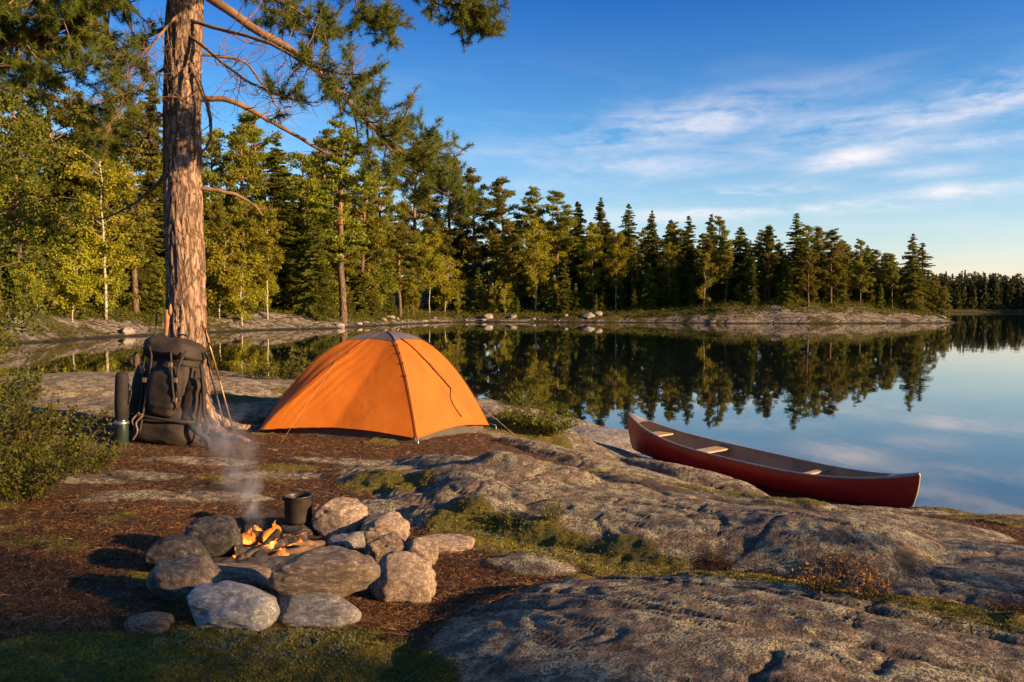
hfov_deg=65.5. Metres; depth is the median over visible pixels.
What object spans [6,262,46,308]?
birch tree
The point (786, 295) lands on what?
spruce tree
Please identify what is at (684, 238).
pine tree
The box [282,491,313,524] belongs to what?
cooking pot
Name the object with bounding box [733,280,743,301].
birch tree
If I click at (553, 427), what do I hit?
shrub
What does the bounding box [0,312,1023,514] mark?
water
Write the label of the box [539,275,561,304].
birch tree
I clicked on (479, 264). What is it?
spruce tree
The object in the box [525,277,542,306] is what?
birch tree
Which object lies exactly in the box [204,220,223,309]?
spruce tree
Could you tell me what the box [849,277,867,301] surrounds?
birch tree
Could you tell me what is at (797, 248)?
spruce tree
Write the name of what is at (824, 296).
spruce tree
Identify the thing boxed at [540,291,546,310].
spruce tree
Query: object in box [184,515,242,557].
fire stone
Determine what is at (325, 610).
fire stone
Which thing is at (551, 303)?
spruce tree
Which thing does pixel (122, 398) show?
rolled sleeping mat
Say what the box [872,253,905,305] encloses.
pine tree
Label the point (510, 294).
spruce tree
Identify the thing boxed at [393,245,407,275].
pine tree
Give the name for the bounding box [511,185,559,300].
pine tree
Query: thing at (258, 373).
sprig
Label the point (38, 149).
young alder
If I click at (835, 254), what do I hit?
pine tree
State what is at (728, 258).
pine tree
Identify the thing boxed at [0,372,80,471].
shrub
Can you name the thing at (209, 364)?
hiking pole
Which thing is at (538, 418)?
shrub
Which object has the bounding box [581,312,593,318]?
shore boulder
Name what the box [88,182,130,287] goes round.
pine tree
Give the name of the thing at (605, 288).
spruce tree
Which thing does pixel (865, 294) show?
spruce tree
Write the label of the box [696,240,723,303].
pine tree
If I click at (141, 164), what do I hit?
pine tree
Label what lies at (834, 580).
heather tuft
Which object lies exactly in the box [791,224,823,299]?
pine tree
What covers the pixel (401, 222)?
pine tree
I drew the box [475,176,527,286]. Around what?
pine tree
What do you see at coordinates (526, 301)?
spruce tree
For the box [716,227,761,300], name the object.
spruce tree
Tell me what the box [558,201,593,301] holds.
spruce tree
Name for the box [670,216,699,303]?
spruce tree
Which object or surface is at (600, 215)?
spruce tree
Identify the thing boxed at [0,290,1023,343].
terrain
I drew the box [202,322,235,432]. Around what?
hiking pole
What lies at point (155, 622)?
stone
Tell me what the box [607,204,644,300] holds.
spruce tree
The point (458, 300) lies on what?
birch tree
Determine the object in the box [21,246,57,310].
spruce tree
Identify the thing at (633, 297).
spruce tree
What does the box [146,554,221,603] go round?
fire stone
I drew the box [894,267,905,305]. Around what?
pine tree
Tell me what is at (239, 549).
log
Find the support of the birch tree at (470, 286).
on the terrain at (65, 329)
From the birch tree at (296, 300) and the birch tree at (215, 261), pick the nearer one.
the birch tree at (215, 261)
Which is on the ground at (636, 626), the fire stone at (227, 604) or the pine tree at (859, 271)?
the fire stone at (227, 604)
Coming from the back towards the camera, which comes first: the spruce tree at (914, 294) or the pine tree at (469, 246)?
the pine tree at (469, 246)
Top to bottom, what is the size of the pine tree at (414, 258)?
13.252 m
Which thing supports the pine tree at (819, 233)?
on the terrain at (65, 329)
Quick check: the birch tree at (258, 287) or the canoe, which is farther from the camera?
the birch tree at (258, 287)
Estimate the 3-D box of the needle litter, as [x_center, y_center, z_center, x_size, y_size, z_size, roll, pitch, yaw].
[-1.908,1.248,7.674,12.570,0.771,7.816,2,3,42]
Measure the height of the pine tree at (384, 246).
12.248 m
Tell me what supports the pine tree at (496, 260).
on the terrain at (65, 329)
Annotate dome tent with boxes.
[240,331,517,443]
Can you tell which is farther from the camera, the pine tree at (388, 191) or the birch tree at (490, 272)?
the birch tree at (490, 272)
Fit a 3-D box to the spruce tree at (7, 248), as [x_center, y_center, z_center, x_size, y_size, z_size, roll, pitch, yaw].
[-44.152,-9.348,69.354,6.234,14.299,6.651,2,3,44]
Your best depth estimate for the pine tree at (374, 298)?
106.81 m
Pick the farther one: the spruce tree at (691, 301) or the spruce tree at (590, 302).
the spruce tree at (590, 302)
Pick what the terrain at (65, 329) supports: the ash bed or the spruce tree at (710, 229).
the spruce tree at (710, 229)
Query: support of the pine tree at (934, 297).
on the terrain at (65, 329)
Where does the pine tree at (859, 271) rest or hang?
on the terrain at (65, 329)
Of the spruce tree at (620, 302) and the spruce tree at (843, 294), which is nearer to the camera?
the spruce tree at (843, 294)
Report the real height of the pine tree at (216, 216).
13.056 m
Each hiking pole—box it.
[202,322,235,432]
[204,351,228,431]
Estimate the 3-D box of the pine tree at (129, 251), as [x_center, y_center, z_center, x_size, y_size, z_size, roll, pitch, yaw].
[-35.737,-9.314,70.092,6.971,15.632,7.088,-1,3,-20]
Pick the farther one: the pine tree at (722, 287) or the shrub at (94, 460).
the pine tree at (722, 287)
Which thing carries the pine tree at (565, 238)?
on the terrain at (65, 329)
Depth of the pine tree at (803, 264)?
118.32 m
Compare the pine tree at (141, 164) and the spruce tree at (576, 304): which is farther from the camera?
the spruce tree at (576, 304)
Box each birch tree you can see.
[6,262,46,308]
[20,271,58,309]
[41,240,111,321]
[51,93,143,318]
[86,256,125,309]
[153,273,165,307]
[205,226,260,317]
[212,253,267,325]
[215,283,232,308]
[237,283,255,309]
[244,207,287,319]
[248,282,265,307]
[256,272,279,310]
[260,270,282,306]
[290,290,306,310]
[326,279,350,315]
[396,281,418,309]
[405,289,421,314]
[409,231,451,313]
[425,256,468,311]
[451,235,466,267]
[453,287,464,312]
[459,271,474,302]
[473,283,487,303]
[478,232,501,291]
[485,280,503,312]
[496,283,512,311]
[513,216,560,311]
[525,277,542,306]
[536,226,576,277]
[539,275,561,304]
[553,283,563,309]
[576,222,604,304]
[578,289,586,305]
[597,231,629,310]
[598,292,606,308]
[655,242,679,299]
[688,274,702,298]
[695,252,719,305]
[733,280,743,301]
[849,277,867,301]
[888,283,907,303]
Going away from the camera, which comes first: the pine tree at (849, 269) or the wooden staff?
the wooden staff
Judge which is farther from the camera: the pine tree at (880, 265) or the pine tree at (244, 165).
the pine tree at (880, 265)
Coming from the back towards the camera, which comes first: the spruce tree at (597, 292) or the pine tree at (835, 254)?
the spruce tree at (597, 292)
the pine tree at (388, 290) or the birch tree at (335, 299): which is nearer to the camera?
the birch tree at (335, 299)
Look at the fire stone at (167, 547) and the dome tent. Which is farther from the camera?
the dome tent
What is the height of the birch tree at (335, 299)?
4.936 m
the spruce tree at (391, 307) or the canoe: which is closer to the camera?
the canoe
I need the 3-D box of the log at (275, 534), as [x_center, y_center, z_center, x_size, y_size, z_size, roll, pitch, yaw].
[-1.328,1.103,4.303,0.052,0.144,0.196,1,3,27]
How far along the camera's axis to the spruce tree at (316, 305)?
89.59 m
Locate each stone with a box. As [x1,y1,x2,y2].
[123,611,175,634]
[144,534,211,568]
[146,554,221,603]
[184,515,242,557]
[186,580,280,630]
[215,563,270,586]
[264,546,379,597]
[276,592,361,629]
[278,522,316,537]
[312,497,368,537]
[327,531,365,549]
[358,584,371,596]
[360,511,409,543]
[365,531,405,563]
[370,551,436,605]
[404,537,438,565]
[421,534,474,553]
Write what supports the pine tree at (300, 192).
on the terrain at (65, 329)
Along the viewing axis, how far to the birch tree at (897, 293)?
123.78 m
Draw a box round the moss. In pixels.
[0,398,1023,681]
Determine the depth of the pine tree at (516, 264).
144.51 m
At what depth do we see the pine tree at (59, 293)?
64.27 m
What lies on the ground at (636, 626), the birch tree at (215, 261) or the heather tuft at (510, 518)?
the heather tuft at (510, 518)
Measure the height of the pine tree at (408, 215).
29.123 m
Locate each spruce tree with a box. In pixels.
[0,176,44,299]
[13,164,58,297]
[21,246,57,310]
[63,268,91,320]
[114,180,164,310]
[118,86,163,296]
[151,192,164,299]
[202,175,224,305]
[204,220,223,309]
[246,137,311,308]
[273,200,312,307]
[283,198,328,310]
[292,216,341,320]
[313,215,337,302]
[353,250,394,312]
[353,272,369,315]
[388,299,394,315]
[392,298,396,312]
[424,244,447,309]
[448,292,455,310]
[457,286,465,308]
[462,234,488,292]
[471,267,486,314]
[501,278,515,312]
[513,297,519,312]
[519,273,534,307]
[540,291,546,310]
[543,278,557,312]
[556,259,573,312]
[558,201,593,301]
[570,283,579,311]
[579,197,622,301]
[582,274,594,309]
[584,222,593,271]
[593,293,598,311]
[594,276,600,303]
[600,279,609,307]
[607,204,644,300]
[616,281,624,307]
[629,272,639,303]
[629,284,640,306]
[629,289,638,312]
[633,210,663,294]
[637,230,671,305]
[637,263,658,310]
[658,219,684,295]
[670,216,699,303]
[687,286,696,306]
[691,214,731,302]
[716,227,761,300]
[733,243,758,300]
[744,258,760,305]
[763,242,785,298]
[771,256,800,307]
[776,213,809,299]
[809,250,828,299]
[819,276,828,300]
[835,272,849,303]
[846,245,889,304]
[874,284,885,308]
[896,234,933,311]
[910,243,938,310]
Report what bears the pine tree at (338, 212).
on the terrain at (65, 329)
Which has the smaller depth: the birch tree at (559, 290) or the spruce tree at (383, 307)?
the spruce tree at (383, 307)
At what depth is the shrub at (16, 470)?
5.33 m
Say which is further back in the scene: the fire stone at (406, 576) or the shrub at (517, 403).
the shrub at (517, 403)
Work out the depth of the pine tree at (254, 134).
101.42 m
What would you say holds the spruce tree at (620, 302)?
on the terrain at (65, 329)
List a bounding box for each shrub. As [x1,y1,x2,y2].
[0,346,63,439]
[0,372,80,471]
[0,393,114,463]
[0,435,88,505]
[18,431,134,476]
[497,405,569,429]
[500,389,547,409]
[520,409,579,434]
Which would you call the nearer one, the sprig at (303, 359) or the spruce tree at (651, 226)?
the sprig at (303, 359)
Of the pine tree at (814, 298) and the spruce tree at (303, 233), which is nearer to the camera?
the spruce tree at (303, 233)
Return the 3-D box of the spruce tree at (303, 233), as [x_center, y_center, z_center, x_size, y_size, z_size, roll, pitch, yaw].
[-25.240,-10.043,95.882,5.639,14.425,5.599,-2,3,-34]
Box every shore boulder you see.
[121,327,135,334]
[335,323,344,327]
[482,314,492,318]
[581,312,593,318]
[594,311,602,315]
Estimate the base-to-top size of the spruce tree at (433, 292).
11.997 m
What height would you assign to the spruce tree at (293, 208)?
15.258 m
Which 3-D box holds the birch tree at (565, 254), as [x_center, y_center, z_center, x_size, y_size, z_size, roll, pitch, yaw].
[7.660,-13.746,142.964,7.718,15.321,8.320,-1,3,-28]
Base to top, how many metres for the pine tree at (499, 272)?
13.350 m
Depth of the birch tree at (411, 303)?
120.20 m
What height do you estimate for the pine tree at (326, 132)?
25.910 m
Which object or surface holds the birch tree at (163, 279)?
on the terrain at (65, 329)
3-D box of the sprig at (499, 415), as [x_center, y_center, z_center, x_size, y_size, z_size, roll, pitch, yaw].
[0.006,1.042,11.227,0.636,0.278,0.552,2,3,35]
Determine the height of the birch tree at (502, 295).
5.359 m
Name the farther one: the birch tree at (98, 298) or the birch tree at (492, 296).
the birch tree at (492, 296)
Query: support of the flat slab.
on the ground at (636, 626)
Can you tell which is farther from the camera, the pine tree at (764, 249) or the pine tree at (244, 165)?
the pine tree at (764, 249)
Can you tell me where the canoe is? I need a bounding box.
[628,412,920,507]
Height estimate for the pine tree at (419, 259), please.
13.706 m
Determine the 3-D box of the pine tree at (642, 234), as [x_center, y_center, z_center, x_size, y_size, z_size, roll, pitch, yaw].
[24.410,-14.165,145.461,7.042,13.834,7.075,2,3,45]
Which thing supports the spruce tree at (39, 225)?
on the terrain at (65, 329)
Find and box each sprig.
[239,367,266,378]
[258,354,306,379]
[284,346,307,379]
[488,405,534,424]
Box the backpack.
[128,334,213,448]
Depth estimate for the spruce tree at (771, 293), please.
131.30 m
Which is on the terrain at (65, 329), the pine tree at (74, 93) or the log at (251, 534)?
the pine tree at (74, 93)
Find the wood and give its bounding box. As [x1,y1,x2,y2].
[401,270,1023,308]
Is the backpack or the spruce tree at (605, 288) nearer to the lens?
the backpack
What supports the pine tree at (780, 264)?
on the terrain at (65, 329)
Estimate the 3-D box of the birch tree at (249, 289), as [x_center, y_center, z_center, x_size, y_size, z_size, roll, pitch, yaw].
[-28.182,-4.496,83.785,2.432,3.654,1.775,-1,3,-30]
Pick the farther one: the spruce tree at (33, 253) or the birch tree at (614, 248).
the birch tree at (614, 248)
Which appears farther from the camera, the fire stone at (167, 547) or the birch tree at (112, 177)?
the birch tree at (112, 177)
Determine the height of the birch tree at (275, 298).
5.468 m
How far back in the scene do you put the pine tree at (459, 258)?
151.25 m
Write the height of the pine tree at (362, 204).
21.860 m
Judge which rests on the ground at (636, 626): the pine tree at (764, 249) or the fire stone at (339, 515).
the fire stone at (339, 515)
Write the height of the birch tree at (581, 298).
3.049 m
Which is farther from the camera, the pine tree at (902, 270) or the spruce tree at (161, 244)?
the pine tree at (902, 270)
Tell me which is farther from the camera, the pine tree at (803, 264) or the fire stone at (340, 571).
the pine tree at (803, 264)
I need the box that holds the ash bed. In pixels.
[211,539,328,575]
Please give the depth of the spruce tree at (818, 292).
127.71 m
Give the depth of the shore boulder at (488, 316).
127.64 m
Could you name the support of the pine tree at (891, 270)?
on the terrain at (65, 329)
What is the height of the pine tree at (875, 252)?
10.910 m
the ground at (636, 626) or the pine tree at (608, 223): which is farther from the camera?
the pine tree at (608, 223)
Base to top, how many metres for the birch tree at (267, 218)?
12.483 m
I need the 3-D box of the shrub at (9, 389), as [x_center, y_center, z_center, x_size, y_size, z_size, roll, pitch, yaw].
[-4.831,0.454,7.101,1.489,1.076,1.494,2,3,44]
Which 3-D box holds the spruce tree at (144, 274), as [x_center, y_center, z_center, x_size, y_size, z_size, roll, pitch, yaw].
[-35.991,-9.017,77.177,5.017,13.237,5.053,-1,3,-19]
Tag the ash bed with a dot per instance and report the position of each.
(274, 563)
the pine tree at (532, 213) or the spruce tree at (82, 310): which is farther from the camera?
the pine tree at (532, 213)
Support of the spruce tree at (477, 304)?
on the terrain at (65, 329)
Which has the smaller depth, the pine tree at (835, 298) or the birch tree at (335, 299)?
the birch tree at (335, 299)
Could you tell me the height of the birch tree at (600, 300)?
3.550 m
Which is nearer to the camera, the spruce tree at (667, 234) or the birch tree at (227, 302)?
the birch tree at (227, 302)
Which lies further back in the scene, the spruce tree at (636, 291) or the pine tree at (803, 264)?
the spruce tree at (636, 291)
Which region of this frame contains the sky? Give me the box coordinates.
[0,0,1023,287]
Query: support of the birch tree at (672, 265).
on the terrain at (65, 329)
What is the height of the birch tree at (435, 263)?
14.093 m
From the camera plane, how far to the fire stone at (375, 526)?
4.63 m
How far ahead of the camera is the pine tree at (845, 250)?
126.12 m
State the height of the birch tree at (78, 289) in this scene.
6.807 m
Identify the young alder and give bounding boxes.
[0,3,105,374]
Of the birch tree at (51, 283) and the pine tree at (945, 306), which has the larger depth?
the pine tree at (945, 306)
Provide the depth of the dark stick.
8.21 m
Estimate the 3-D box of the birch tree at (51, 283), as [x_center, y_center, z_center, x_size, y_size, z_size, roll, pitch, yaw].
[-35.394,-3.564,59.563,2.620,3.287,1.912,-2,3,-37]
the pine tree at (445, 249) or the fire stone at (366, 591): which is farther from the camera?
the pine tree at (445, 249)
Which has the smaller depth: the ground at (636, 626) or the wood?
the ground at (636, 626)
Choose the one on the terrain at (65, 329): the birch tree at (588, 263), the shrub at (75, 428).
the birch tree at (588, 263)
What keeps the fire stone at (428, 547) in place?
on the ground at (636, 626)
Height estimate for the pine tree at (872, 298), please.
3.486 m
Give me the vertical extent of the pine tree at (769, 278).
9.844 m
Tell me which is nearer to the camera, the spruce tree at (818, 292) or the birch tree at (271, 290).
the birch tree at (271, 290)
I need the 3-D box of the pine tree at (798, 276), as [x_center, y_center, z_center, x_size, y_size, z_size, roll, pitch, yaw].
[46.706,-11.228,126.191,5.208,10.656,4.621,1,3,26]
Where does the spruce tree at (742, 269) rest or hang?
on the terrain at (65, 329)
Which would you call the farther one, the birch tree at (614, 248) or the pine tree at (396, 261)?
the birch tree at (614, 248)
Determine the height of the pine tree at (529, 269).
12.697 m
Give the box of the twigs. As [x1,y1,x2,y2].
[0,430,1023,637]
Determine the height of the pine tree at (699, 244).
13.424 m
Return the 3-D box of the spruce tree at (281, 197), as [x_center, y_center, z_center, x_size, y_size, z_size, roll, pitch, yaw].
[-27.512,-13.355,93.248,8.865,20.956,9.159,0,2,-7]
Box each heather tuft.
[489,504,529,526]
[536,496,566,521]
[789,555,847,593]
[820,542,882,583]
[846,563,901,603]
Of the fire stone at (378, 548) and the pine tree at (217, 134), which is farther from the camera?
the pine tree at (217, 134)
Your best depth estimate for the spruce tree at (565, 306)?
129.87 m
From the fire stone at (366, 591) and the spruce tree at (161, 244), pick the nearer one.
the fire stone at (366, 591)
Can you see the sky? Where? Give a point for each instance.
(881, 123)
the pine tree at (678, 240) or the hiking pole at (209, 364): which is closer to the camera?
the hiking pole at (209, 364)
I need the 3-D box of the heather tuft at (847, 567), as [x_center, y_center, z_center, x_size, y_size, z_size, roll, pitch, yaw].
[1.682,1.111,4.000,0.295,0.185,0.263,0,2,0]
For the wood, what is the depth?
393.60 m
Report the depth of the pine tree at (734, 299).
124.21 m
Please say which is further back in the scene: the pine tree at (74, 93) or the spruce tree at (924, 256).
the spruce tree at (924, 256)
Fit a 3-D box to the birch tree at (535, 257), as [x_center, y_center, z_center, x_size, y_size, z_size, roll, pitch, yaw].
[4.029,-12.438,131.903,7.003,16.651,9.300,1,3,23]
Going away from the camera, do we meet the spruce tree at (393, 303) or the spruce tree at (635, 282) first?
the spruce tree at (393, 303)
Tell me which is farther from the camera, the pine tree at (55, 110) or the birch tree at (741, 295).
the birch tree at (741, 295)
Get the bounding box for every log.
[232,545,281,557]
[236,532,307,559]
[241,525,289,546]
[252,528,281,557]
[268,545,316,557]
[278,533,324,546]
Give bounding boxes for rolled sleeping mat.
[114,372,131,445]
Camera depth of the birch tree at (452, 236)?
154.63 m
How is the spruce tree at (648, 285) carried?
on the terrain at (65, 329)
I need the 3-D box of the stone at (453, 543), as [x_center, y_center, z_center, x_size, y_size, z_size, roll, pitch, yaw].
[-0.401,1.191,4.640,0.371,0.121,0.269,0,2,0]
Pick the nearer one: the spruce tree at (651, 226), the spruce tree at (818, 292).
the spruce tree at (818, 292)
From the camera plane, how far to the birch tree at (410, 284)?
122.31 m
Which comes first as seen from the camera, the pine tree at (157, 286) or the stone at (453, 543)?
the stone at (453, 543)
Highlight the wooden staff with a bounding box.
[164,304,171,336]
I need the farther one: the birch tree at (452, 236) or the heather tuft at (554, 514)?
the birch tree at (452, 236)
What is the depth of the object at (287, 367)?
15.63 m
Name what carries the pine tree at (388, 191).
on the terrain at (65, 329)
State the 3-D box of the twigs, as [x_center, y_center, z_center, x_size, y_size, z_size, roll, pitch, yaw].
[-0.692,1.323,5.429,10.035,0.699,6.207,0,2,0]
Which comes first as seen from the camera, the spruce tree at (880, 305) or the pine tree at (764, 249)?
the spruce tree at (880, 305)
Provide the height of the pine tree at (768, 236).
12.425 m
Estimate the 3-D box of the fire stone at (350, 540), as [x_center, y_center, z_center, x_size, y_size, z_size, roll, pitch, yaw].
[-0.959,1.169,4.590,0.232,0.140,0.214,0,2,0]
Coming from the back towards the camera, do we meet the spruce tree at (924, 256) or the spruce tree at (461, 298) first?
the spruce tree at (461, 298)
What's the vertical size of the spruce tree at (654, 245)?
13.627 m
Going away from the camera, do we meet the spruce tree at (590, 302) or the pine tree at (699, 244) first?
the spruce tree at (590, 302)
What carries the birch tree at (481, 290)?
on the terrain at (65, 329)
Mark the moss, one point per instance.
(346, 658)
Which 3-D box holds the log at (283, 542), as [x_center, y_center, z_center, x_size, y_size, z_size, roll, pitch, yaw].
[-1.293,1.118,4.298,0.376,0.134,0.063,-1,3,-26]
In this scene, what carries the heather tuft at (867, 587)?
on the ground at (636, 626)
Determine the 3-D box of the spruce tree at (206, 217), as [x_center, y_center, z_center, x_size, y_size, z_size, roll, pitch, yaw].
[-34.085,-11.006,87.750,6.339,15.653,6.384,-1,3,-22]
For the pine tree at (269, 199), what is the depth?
96.95 m
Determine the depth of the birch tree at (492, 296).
130.53 m
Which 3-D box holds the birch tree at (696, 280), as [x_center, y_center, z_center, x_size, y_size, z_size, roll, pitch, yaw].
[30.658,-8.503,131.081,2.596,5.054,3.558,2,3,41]
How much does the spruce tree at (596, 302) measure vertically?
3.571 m
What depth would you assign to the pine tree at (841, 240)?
129.00 m
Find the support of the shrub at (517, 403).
on the ground at (636, 626)
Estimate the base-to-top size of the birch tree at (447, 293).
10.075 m
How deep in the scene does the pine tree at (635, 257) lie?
132.19 m
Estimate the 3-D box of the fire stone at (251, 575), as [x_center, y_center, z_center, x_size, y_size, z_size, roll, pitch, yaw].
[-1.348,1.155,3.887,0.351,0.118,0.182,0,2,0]
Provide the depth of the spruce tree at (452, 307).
133.91 m
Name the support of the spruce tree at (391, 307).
on the terrain at (65, 329)
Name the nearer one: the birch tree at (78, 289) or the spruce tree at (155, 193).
the birch tree at (78, 289)
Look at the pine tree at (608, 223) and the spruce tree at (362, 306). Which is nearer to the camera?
the spruce tree at (362, 306)
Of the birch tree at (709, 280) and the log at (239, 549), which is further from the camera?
the birch tree at (709, 280)
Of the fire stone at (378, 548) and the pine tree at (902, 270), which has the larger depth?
the pine tree at (902, 270)
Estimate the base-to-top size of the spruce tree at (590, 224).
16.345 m
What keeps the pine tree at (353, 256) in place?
on the terrain at (65, 329)
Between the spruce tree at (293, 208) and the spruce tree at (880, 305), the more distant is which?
the spruce tree at (880, 305)
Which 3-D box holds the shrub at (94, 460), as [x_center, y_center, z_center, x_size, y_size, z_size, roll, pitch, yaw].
[-3.357,0.876,6.140,0.718,0.342,0.821,0,2,0]
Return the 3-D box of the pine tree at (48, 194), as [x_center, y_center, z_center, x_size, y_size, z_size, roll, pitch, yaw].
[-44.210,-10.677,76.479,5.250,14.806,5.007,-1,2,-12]
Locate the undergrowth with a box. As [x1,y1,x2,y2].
[3,294,951,324]
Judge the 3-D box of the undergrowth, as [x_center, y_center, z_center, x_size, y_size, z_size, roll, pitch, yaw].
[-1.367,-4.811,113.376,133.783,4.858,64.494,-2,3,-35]
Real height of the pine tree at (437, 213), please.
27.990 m
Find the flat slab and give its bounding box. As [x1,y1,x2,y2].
[572,426,638,452]
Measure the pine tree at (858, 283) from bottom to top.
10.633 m
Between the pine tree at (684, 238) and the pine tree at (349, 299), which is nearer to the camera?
the pine tree at (349, 299)
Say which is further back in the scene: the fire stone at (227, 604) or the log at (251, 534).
the log at (251, 534)
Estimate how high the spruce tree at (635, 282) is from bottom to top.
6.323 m
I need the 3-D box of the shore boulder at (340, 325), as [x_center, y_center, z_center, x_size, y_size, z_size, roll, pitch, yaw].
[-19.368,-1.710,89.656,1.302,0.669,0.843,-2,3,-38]
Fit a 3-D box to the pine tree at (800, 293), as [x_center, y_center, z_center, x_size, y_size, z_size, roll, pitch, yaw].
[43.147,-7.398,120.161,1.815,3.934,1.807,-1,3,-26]
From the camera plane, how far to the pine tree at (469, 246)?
143.79 m
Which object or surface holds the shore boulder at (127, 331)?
on the terrain at (65, 329)
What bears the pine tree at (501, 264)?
on the terrain at (65, 329)
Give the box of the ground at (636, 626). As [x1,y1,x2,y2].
[0,370,1023,681]
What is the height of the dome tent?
1.432 m
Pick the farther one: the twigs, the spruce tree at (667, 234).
the spruce tree at (667, 234)
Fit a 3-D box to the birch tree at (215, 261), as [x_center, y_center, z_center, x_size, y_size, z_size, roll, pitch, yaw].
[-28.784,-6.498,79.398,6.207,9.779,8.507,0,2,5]
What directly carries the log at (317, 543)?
on the ash bed
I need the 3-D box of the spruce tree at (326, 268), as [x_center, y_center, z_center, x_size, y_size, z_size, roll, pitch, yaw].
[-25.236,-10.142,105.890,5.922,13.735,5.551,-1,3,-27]
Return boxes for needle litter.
[0,403,1023,651]
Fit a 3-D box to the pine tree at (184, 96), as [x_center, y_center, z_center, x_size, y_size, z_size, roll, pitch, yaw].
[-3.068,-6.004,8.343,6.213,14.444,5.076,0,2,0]
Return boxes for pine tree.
[0,0,512,441]
[0,80,85,300]
[1,70,115,306]
[23,88,126,281]
[37,162,61,298]
[57,254,72,297]
[66,147,148,311]
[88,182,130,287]
[101,97,162,313]
[140,257,165,316]
[202,127,240,241]
[203,122,282,307]
[203,196,236,310]
[217,108,307,302]
[238,179,295,290]
[278,151,347,286]
[296,119,384,323]
[301,127,362,288]
[321,211,367,275]
[344,163,400,301]
[345,212,402,310]
[346,289,355,312]
[358,155,406,261]
[369,292,380,314]
[378,239,395,309]
[381,151,451,302]
[381,222,418,316]
[391,221,415,276]
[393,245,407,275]
[400,230,432,312]
[406,233,427,305]
[416,157,477,299]
[439,234,466,307]
[442,166,499,302]
[451,244,463,289]
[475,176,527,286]
[487,231,500,291]
[488,221,533,303]
[496,234,523,277]
[500,234,523,284]
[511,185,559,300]
[523,234,549,288]
[533,190,580,296]
[536,241,557,304]
[590,221,615,279]
[618,238,643,293]
[633,226,660,284]
[651,222,689,301]
[677,228,699,295]
[694,233,707,299]
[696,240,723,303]
[702,216,733,252]
[703,241,738,301]
[714,240,738,303]
[732,292,738,301]
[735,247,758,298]
[749,224,780,300]
[749,229,786,296]
[756,241,780,302]
[767,248,790,292]
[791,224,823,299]
[791,238,818,297]
[792,245,824,306]
[792,279,803,302]
[806,226,844,299]
[810,282,818,300]
[813,228,850,303]
[825,260,852,303]
[826,241,856,301]
[839,239,855,273]
[843,259,854,298]
[847,238,875,303]
[849,258,875,290]
[866,286,876,305]
[870,249,881,298]
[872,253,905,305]
[875,252,895,304]
[879,254,901,308]
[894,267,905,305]
[925,274,944,313]
[936,286,952,315]
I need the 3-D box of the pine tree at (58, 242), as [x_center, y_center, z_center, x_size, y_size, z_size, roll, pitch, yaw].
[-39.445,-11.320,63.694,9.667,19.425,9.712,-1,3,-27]
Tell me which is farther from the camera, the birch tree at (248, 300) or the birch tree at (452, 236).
the birch tree at (452, 236)
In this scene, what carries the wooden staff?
on the ground at (636, 626)
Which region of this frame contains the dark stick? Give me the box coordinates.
[154,308,156,335]
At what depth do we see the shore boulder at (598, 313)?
125.29 m
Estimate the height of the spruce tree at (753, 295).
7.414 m
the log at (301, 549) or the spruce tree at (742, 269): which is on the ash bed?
the log at (301, 549)
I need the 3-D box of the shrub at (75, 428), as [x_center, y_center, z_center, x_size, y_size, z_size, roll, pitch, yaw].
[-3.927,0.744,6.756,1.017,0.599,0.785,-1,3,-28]
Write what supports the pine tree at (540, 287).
on the terrain at (65, 329)
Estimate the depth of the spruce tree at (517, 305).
131.18 m
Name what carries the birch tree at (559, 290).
on the terrain at (65, 329)

